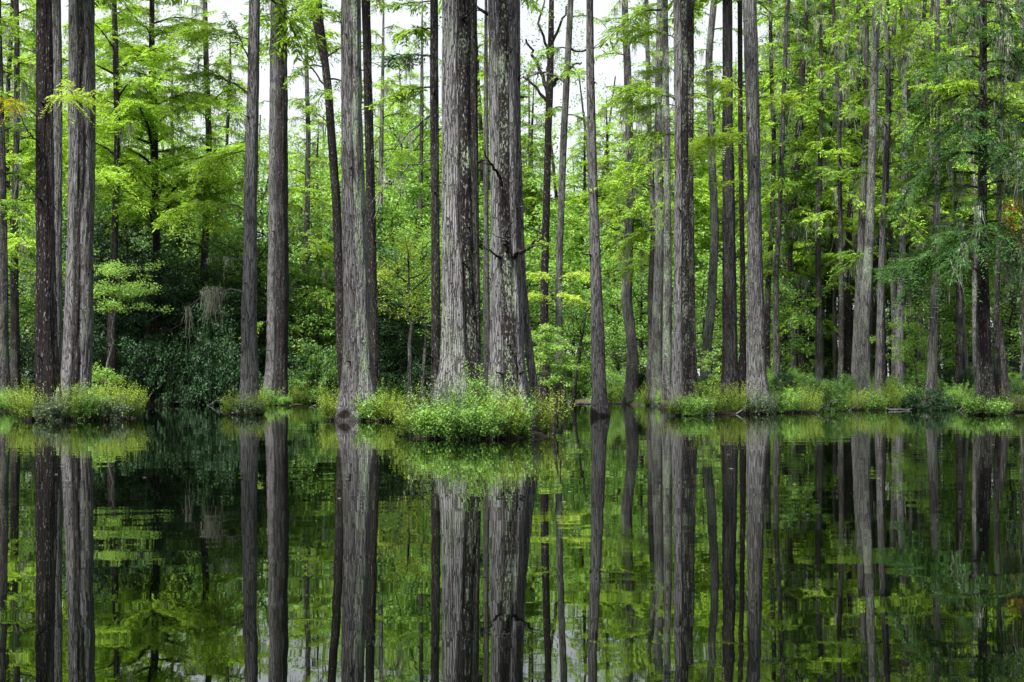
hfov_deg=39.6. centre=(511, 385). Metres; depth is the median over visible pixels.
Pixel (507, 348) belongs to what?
cypress tree
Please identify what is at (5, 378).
cypress tree
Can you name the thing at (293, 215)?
tall hardwood
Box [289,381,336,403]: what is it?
shrub
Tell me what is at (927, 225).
thin tree
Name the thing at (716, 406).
leafy clump
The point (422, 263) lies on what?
hardwood tree
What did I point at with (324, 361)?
shrub
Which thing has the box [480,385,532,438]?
leafy clump
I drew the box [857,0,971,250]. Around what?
background tree
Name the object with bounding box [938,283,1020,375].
understorey tree
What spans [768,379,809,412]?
leafy clump
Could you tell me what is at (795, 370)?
shrub
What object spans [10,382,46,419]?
leafy clump
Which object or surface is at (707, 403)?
leafy clump
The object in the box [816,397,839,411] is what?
dead branch
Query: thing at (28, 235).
understorey tree
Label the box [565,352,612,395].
shrub
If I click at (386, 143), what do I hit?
tall hardwood
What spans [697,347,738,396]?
lime sapling
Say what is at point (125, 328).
shrub
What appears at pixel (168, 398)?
shrub
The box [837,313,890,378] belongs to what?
understorey tree
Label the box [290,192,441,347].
understorey tree
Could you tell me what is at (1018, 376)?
shrub
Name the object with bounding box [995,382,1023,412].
leafy clump
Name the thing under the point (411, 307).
yellow sapling
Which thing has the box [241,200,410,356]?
understorey tree
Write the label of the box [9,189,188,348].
understorey tree
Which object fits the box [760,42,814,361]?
thin tree
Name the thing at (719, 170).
background tree
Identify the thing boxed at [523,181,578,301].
tall hardwood
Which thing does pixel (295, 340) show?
shrub
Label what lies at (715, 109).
tall hardwood
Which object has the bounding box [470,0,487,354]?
cypress tree
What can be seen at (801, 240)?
thin tree
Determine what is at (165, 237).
understorey tree
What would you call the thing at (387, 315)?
understorey tree
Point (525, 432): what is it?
leafy clump
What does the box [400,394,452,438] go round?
leafy clump
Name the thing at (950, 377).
shrub
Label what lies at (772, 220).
thin tree
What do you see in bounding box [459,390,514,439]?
leafy clump
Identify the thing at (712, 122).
cypress tree
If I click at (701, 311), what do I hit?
understorey tree
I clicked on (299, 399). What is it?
leafy clump
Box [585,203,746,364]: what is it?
understorey tree
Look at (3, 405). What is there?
leafy clump
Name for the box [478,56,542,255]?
background tree
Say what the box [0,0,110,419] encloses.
cypress tree
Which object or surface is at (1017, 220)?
background tree
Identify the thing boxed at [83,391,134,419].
leafy clump
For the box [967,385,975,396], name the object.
shrub
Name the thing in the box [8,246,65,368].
understorey tree
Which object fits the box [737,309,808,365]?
understorey tree
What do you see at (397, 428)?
leafy clump
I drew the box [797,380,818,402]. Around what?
shrub
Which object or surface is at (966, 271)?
background tree
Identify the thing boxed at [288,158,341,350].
tall hardwood
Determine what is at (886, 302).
background tree
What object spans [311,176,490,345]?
understorey tree
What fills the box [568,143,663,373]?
tall hardwood
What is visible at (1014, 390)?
shrub
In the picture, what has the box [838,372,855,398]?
shrub
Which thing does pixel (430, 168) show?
tall hardwood
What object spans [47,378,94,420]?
leafy clump
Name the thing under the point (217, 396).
shrub
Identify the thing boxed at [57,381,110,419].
leafy clump
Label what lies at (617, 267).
understorey tree
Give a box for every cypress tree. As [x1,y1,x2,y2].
[0,0,35,409]
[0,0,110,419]
[1,0,67,397]
[23,0,210,399]
[23,0,268,341]
[52,0,131,368]
[54,0,138,413]
[151,0,264,322]
[151,0,339,413]
[232,0,340,404]
[260,42,334,355]
[282,0,387,389]
[286,0,387,420]
[339,0,421,324]
[362,0,381,395]
[363,0,441,406]
[385,0,441,275]
[428,0,546,385]
[431,0,486,409]
[469,0,543,431]
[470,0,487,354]
[517,0,545,430]
[520,0,620,405]
[523,0,605,407]
[574,0,609,416]
[578,0,694,404]
[590,0,711,415]
[594,0,671,408]
[598,0,701,405]
[600,0,706,405]
[666,0,740,411]
[669,0,807,413]
[670,0,746,391]
[672,0,780,398]
[687,0,706,406]
[744,0,834,374]
[745,0,831,369]
[762,0,864,383]
[797,0,899,379]
[801,0,876,340]
[815,0,930,407]
[827,0,921,405]
[839,0,908,383]
[851,0,950,389]
[862,0,999,406]
[869,0,1023,414]
[873,0,971,374]
[948,0,1023,400]
[999,320,1014,407]
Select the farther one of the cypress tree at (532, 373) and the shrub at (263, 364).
the shrub at (263, 364)
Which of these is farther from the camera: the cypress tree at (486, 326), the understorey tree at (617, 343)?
the understorey tree at (617, 343)
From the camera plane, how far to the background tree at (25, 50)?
78.87 m
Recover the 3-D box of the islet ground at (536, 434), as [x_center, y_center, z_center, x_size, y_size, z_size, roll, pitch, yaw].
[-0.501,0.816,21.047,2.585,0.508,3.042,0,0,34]
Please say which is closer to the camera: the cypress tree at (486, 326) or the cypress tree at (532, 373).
the cypress tree at (532, 373)
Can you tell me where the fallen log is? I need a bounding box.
[886,408,918,410]
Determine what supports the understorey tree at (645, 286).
on the ground at (580, 399)
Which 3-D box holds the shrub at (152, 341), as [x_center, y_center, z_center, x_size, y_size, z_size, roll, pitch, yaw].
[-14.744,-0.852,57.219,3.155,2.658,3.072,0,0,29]
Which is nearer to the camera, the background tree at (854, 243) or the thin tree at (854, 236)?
the thin tree at (854, 236)
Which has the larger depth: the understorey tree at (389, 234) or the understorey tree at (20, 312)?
the understorey tree at (389, 234)
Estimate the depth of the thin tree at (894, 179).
55.61 m
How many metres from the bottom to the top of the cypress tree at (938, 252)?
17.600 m
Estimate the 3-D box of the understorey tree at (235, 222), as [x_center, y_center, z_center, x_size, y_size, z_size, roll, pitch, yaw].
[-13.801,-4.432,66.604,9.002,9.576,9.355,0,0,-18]
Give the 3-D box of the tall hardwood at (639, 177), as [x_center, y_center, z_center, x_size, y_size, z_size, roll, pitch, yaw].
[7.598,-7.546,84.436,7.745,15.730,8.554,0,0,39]
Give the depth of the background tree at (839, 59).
67.24 m
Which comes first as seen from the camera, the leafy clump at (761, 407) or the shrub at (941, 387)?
the leafy clump at (761, 407)
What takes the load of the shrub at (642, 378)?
on the ground at (580, 399)
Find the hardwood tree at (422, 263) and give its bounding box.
[377,212,441,402]
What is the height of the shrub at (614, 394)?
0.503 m
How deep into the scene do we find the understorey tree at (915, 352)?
62.51 m
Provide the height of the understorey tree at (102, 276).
7.097 m
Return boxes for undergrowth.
[25,376,1021,405]
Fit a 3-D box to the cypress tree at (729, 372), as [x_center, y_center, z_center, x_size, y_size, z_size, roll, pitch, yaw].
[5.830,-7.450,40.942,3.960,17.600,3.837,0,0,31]
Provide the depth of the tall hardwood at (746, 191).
84.02 m
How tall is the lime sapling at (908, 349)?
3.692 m
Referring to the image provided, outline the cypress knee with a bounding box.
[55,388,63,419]
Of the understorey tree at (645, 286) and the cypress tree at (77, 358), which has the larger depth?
the understorey tree at (645, 286)
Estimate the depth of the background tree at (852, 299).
80.99 m
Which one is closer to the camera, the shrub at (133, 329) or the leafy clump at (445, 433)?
the leafy clump at (445, 433)
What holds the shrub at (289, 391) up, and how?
on the ground at (580, 399)
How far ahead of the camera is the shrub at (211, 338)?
56.31 m
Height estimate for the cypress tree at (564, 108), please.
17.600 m
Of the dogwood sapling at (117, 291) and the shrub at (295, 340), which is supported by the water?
the dogwood sapling at (117, 291)
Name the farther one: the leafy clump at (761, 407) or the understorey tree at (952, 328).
the understorey tree at (952, 328)
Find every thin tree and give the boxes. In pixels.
[734,0,817,372]
[745,0,824,388]
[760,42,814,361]
[761,0,825,329]
[777,14,828,370]
[797,0,880,383]
[800,6,856,341]
[804,2,878,256]
[817,0,863,378]
[822,4,917,380]
[824,44,855,379]
[842,0,927,379]
[845,17,915,378]
[856,8,901,334]
[860,1,948,374]
[877,0,942,378]
[888,57,931,373]
[893,0,953,375]
[906,0,999,383]
[913,11,969,368]
[918,1,1004,372]
[919,0,1013,387]
[926,0,977,383]
[926,0,989,302]
[928,0,969,354]
[928,10,977,384]
[940,45,1018,269]
[945,25,978,312]
[987,0,1023,373]
[987,13,1023,377]
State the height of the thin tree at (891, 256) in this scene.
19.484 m
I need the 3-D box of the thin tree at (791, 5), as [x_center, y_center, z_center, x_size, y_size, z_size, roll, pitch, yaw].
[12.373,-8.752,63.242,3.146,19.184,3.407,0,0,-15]
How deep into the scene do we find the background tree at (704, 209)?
70.24 m
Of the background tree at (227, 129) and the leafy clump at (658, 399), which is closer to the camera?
the leafy clump at (658, 399)
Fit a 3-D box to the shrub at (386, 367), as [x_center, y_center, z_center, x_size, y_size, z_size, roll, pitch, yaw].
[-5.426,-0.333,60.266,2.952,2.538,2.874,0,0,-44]
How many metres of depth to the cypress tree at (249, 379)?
36.87 m
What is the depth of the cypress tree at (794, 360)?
65.86 m
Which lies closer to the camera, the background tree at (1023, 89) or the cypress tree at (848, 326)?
the cypress tree at (848, 326)
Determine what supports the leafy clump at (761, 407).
on the water
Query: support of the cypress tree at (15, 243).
on the ground at (580, 399)
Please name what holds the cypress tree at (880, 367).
on the islet ground
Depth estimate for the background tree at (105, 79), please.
71.03 m
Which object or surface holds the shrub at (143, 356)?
on the ground at (580, 399)
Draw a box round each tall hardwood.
[10,115,67,292]
[33,118,143,294]
[107,155,200,278]
[214,158,318,316]
[257,183,323,313]
[265,140,376,382]
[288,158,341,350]
[324,132,417,313]
[327,102,441,322]
[337,123,439,197]
[340,132,441,302]
[383,110,441,266]
[394,120,489,312]
[426,130,551,331]
[522,172,568,315]
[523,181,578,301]
[526,190,599,354]
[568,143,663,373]
[585,129,699,367]
[602,118,722,301]
[643,87,771,304]
[654,176,738,377]
[696,95,780,369]
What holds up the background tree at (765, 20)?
on the ground at (580, 399)
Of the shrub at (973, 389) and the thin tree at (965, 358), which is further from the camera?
the thin tree at (965, 358)
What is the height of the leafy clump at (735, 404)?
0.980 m
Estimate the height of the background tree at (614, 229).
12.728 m
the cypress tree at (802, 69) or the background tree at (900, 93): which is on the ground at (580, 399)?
the cypress tree at (802, 69)
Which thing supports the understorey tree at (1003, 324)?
on the ground at (580, 399)
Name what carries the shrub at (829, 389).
on the ground at (580, 399)
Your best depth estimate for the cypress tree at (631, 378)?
55.91 m
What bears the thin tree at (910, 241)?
on the ground at (580, 399)
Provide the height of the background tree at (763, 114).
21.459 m
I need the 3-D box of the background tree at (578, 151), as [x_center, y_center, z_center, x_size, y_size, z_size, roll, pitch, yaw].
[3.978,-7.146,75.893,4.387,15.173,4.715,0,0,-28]
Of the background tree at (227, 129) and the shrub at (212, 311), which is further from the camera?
the background tree at (227, 129)
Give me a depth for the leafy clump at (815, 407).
38.49 m
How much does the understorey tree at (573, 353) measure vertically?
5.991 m
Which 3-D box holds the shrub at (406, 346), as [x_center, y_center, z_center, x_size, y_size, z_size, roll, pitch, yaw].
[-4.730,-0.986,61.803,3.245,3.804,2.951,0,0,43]
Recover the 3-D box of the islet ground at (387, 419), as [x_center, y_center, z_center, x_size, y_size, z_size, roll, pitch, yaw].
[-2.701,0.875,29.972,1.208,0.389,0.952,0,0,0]
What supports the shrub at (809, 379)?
on the ground at (580, 399)
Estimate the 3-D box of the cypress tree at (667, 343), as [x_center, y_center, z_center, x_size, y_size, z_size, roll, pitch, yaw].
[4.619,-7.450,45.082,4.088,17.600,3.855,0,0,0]
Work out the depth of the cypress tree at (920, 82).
61.95 m
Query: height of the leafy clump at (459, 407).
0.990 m
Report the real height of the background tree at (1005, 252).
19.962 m
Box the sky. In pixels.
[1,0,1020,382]
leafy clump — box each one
[0,384,25,411]
[3,374,33,419]
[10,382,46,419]
[28,392,71,420]
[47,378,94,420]
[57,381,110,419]
[81,377,127,419]
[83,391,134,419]
[95,372,142,418]
[111,376,150,418]
[218,384,247,414]
[231,397,267,414]
[245,390,269,414]
[259,383,284,405]
[275,394,293,405]
[288,383,317,404]
[311,379,339,419]
[349,391,389,420]
[370,388,404,420]
[376,375,405,417]
[386,403,415,432]
[390,383,445,436]
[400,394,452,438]
[403,374,466,418]
[419,395,467,439]
[430,374,481,417]
[438,355,514,415]
[439,392,498,439]
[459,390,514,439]
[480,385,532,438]
[501,385,539,436]
[529,381,579,433]
[637,379,649,403]
[649,385,660,406]
[663,391,687,415]
[675,392,705,415]
[693,375,732,414]
[694,388,717,415]
[713,379,758,413]
[747,389,781,413]
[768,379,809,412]
[776,376,828,412]
[830,384,872,410]
[852,387,890,409]
[867,378,908,409]
[893,384,925,407]
[938,380,974,407]
[959,387,987,414]
[982,395,1016,415]
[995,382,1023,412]
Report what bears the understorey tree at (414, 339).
on the ground at (580, 399)
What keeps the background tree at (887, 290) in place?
on the ground at (580, 399)
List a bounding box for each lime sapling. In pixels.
[524,324,582,407]
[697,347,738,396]
[870,305,957,393]
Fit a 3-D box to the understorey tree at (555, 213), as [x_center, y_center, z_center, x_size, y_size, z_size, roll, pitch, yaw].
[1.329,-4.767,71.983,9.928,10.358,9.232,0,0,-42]
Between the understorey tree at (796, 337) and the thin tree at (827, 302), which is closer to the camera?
the understorey tree at (796, 337)
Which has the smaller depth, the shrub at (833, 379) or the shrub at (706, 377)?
the shrub at (706, 377)
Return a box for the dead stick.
[551,385,560,434]
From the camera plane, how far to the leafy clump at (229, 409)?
36.40 m
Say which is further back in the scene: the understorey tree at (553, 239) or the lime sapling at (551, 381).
the understorey tree at (553, 239)
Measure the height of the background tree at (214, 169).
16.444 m
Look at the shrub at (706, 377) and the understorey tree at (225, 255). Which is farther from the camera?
the understorey tree at (225, 255)
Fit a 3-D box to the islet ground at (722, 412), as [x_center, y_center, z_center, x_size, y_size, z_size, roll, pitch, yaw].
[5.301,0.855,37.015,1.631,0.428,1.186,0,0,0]
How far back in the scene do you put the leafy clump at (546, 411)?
21.77 m
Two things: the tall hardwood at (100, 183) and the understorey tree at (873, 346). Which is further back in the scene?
the tall hardwood at (100, 183)
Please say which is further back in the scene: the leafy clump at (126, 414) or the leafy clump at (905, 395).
the leafy clump at (905, 395)
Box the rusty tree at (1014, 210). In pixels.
[987,177,1023,384]
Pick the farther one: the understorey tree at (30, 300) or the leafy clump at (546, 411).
the understorey tree at (30, 300)
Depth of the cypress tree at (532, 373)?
23.39 m
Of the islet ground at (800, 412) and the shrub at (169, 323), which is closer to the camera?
the islet ground at (800, 412)
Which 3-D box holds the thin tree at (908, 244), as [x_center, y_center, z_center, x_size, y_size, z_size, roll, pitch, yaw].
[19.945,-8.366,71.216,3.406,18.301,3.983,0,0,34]
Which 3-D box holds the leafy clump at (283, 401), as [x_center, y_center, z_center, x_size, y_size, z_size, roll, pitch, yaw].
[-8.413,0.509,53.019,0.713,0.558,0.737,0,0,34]
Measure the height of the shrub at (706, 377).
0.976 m
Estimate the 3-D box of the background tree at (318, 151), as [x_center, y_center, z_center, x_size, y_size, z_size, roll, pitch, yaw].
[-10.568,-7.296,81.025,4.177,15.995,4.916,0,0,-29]
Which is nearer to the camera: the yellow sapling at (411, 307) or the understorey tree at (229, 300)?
the yellow sapling at (411, 307)
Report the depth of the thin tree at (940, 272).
71.22 m
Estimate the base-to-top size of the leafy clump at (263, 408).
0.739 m
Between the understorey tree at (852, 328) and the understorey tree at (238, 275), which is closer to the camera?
the understorey tree at (238, 275)
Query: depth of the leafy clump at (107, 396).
31.15 m
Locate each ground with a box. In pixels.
[23,416,86,419]
[28,385,1023,407]
[366,418,402,420]
[414,427,547,438]
[713,410,736,414]
[776,410,821,412]
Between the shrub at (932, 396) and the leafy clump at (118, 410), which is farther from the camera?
the shrub at (932, 396)
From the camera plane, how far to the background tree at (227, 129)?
92.62 m
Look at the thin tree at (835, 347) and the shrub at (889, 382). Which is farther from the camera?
the thin tree at (835, 347)
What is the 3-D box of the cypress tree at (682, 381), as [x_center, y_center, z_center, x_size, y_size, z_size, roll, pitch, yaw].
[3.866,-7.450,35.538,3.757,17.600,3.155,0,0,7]
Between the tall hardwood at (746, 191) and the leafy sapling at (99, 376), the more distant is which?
the tall hardwood at (746, 191)
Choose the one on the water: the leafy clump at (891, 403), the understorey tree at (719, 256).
the leafy clump at (891, 403)
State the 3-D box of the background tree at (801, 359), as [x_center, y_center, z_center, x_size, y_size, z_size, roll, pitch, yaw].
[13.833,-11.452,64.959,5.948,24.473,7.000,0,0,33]
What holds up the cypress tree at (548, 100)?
on the water
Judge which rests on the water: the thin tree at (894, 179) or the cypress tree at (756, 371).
the cypress tree at (756, 371)
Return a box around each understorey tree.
[7,198,96,356]
[7,218,107,385]
[8,221,140,357]
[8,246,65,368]
[8,260,64,376]
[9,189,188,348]
[20,172,234,333]
[20,217,188,375]
[23,202,201,346]
[92,247,218,390]
[94,195,263,299]
[102,245,241,362]
[118,223,264,292]
[128,193,310,331]
[130,270,257,377]
[161,213,319,341]
[166,260,266,371]
[175,217,334,369]
[183,202,341,366]
[213,254,394,386]
[219,167,418,367]
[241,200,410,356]
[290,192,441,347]
[298,205,441,348]
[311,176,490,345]
[321,278,441,383]
[332,236,482,374]
[377,236,482,344]
[378,302,441,396]
[401,234,572,358]
[419,173,583,346]
[479,201,621,368]
[480,244,603,375]
[524,213,649,371]
[526,196,663,368]
[528,269,646,391]
[530,247,699,384]
[550,249,704,380]
[569,281,662,375]
[576,234,719,364]
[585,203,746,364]
[636,225,822,376]
[640,270,746,377]
[672,241,814,370]
[736,275,834,379]
[737,247,890,377]
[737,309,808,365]
[764,284,837,355]
[789,309,875,379]
[808,298,890,374]
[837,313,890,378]
[838,317,890,380]
[852,294,926,373]
[873,292,971,375]
[873,310,927,377]
[874,253,1003,377]
[904,300,1000,373]
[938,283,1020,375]
[947,272,1021,370]
[948,250,1021,370]
[966,264,1022,378]
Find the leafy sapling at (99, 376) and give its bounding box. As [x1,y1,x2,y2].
[91,360,126,397]
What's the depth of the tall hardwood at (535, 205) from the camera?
84.14 m
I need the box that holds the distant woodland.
[3,0,1019,379]
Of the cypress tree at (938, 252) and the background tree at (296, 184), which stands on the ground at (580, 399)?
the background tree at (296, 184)
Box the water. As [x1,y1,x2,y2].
[0,402,1023,681]
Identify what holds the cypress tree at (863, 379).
on the islet ground
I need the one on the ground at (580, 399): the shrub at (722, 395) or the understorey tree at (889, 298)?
the understorey tree at (889, 298)
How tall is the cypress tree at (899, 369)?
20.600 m
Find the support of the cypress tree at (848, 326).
on the ground at (580, 399)
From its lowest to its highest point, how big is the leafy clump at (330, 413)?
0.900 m
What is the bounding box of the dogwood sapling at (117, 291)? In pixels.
[93,259,173,391]
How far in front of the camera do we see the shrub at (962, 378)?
54.80 m
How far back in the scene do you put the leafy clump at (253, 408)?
36.01 m
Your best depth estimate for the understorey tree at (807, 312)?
77.33 m
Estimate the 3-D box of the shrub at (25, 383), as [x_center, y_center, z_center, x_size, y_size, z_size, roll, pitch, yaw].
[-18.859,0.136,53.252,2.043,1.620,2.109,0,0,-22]
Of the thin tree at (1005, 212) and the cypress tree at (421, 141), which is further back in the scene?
the cypress tree at (421, 141)
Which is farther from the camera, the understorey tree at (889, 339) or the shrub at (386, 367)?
the understorey tree at (889, 339)
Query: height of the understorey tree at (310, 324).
5.991 m
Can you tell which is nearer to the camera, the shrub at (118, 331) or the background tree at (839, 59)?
the shrub at (118, 331)
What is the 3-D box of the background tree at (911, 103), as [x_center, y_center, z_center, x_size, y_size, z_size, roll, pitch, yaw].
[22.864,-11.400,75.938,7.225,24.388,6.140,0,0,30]
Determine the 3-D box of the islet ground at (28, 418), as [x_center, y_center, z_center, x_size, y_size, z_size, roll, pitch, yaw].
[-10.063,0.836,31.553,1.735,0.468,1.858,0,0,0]
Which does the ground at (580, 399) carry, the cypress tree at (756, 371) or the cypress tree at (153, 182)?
the cypress tree at (153, 182)
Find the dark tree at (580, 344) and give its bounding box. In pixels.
[548,291,613,403]
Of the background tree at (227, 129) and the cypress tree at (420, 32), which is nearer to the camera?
the cypress tree at (420, 32)
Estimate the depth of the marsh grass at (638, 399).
54.84 m
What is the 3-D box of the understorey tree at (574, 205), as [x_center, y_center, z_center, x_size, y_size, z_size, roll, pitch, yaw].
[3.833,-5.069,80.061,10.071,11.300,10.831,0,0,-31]
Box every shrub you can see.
[9,334,34,400]
[21,376,33,399]
[91,315,139,390]
[91,321,137,387]
[93,262,143,338]
[94,345,165,396]
[120,336,170,394]
[123,299,181,353]
[123,331,195,404]
[133,302,195,348]
[133,332,176,390]
[160,361,222,404]
[170,276,258,366]
[172,327,240,404]
[173,320,258,403]
[191,355,263,404]
[208,279,266,377]
[211,392,237,404]
[228,278,301,377]
[288,343,338,403]
[288,368,318,399]
[288,381,297,396]
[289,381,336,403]
[293,337,338,403]
[378,310,420,396]
[379,349,407,399]
[380,318,430,391]
[383,348,430,393]
[394,380,420,402]
[402,342,430,400]
[525,360,538,387]
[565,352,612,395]
[565,371,591,395]
[590,367,625,400]
[607,388,623,399]
[638,367,646,393]
[698,373,713,396]
[710,391,742,412]
[766,365,781,387]
[767,373,786,391]
[769,372,800,392]
[785,371,822,390]
[786,367,803,385]
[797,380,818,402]
[802,378,852,411]
[818,380,840,406]
[827,376,850,385]
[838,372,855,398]
[871,373,903,399]
[899,388,956,409]
[902,383,924,396]
[904,374,924,390]
[910,372,945,392]
[937,368,954,387]
[938,383,968,395]
[956,368,975,391]
[966,366,973,391]
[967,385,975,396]
[1008,372,1021,385]
[1011,386,1023,394]
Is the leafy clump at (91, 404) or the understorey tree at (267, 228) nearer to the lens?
the leafy clump at (91, 404)
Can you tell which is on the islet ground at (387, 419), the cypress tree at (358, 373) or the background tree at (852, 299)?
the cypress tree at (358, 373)
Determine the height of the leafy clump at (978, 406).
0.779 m
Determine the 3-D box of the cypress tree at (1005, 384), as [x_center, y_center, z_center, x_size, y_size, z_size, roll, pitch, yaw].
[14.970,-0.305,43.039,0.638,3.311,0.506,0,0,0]
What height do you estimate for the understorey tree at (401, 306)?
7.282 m
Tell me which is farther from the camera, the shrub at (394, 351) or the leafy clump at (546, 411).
the shrub at (394, 351)
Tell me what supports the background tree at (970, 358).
on the ground at (580, 399)
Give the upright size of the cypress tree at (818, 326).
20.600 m
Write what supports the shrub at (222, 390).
on the ground at (580, 399)
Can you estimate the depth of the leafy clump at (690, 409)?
34.79 m
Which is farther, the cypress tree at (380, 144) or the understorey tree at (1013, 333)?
the cypress tree at (380, 144)
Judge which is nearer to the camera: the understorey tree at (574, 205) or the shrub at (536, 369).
the shrub at (536, 369)
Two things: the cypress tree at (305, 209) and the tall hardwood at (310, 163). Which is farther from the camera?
the tall hardwood at (310, 163)
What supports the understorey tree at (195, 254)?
on the ground at (580, 399)
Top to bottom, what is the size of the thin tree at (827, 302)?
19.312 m
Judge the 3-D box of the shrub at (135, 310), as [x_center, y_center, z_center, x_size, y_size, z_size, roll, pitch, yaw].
[-16.940,-2.295,59.442,4.166,5.894,4.278,0,0,35]
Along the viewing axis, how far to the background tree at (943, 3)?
67.48 m
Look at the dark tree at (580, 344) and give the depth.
55.93 m
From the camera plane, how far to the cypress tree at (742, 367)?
50.00 m
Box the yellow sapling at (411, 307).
[377,228,441,407]
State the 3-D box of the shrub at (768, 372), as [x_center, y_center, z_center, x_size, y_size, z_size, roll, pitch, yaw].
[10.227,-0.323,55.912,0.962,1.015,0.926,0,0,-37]
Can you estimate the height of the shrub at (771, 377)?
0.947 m
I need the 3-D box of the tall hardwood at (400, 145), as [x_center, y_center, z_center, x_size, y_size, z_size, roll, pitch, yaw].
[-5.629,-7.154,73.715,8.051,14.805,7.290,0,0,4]
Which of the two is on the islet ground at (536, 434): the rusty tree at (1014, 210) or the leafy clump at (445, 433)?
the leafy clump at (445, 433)
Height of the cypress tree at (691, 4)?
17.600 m
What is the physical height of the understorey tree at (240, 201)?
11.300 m
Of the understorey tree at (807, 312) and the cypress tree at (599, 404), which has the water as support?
the cypress tree at (599, 404)
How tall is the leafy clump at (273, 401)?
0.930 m
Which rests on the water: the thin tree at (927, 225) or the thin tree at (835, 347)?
the thin tree at (835, 347)
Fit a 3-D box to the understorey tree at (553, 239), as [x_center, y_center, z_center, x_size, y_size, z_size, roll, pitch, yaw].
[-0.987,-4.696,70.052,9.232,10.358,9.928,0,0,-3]
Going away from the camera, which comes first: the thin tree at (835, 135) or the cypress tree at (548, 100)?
the cypress tree at (548, 100)
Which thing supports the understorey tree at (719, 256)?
on the ground at (580, 399)
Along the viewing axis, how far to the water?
6.50 m
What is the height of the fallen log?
0.087 m
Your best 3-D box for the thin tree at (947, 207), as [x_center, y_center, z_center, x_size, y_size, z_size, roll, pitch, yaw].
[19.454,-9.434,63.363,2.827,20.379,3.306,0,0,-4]
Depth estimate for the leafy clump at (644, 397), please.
52.96 m
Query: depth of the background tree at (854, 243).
77.44 m
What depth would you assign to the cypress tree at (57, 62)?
36.93 m
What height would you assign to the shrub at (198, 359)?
3.413 m
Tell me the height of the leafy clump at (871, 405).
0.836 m
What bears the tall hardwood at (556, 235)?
on the ground at (580, 399)
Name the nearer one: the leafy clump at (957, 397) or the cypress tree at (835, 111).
the leafy clump at (957, 397)
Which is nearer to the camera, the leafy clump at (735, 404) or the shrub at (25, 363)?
the leafy clump at (735, 404)
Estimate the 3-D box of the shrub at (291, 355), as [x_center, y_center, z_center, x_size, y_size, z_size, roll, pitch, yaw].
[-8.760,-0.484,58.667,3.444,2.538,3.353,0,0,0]
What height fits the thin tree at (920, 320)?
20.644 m
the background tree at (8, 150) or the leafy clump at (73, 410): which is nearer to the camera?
the leafy clump at (73, 410)
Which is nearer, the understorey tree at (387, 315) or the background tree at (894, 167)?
the understorey tree at (387, 315)
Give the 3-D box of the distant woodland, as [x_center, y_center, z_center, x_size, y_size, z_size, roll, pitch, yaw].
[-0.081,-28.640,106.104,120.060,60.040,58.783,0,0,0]
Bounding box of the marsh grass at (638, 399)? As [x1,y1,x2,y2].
[24,393,961,406]
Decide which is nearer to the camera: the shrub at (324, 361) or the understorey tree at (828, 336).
the shrub at (324, 361)
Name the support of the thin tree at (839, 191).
on the water
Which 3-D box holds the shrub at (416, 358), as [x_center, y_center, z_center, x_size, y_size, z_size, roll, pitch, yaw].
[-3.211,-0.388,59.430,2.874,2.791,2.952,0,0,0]
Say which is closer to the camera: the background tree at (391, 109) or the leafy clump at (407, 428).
the leafy clump at (407, 428)
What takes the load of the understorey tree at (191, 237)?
on the ground at (580, 399)
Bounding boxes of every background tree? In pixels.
[1,0,65,317]
[3,5,67,315]
[62,0,184,246]
[62,28,108,298]
[136,42,207,267]
[182,127,237,273]
[197,34,264,261]
[288,167,326,373]
[294,120,341,321]
[373,103,413,215]
[374,67,429,217]
[428,18,539,359]
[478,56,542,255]
[521,81,558,381]
[549,111,622,370]
[571,94,643,337]
[584,159,648,348]
[645,76,736,283]
[694,110,746,376]
[704,57,762,224]
[719,0,834,255]
[720,50,792,302]
[739,0,874,380]
[744,0,850,376]
[778,0,892,377]
[792,0,906,307]
[808,7,876,323]
[843,3,901,371]
[851,22,891,374]
[851,70,924,278]
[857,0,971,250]
[881,0,1009,365]
[882,4,929,354]
[885,0,1003,300]
[906,36,994,346]
[923,0,1023,242]
[928,41,1018,366]
[952,0,1023,362]
[966,6,1019,291]
[971,0,1023,310]
[989,21,1023,373]
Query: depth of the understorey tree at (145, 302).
55.50 m
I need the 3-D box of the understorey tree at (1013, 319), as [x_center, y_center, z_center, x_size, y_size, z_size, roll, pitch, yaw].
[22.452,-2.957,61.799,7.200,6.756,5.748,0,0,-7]
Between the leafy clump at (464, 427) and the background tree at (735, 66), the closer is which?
the leafy clump at (464, 427)
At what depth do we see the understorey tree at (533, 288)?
65.48 m
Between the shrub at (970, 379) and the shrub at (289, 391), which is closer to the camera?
the shrub at (970, 379)
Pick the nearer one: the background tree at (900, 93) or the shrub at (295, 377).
the shrub at (295, 377)
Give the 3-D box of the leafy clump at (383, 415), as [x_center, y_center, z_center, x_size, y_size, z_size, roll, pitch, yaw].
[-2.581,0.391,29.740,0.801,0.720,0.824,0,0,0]
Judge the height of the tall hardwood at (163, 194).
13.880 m
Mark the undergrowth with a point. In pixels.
(1014, 380)
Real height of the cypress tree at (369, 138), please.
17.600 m
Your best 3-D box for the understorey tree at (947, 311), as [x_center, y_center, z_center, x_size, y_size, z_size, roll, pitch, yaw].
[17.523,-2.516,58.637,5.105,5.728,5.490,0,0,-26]
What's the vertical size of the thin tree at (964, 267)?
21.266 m
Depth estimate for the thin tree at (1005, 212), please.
57.26 m
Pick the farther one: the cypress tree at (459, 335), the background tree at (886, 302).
the background tree at (886, 302)
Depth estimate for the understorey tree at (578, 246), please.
72.67 m
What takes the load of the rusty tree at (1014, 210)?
on the ground at (580, 399)
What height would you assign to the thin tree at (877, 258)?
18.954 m

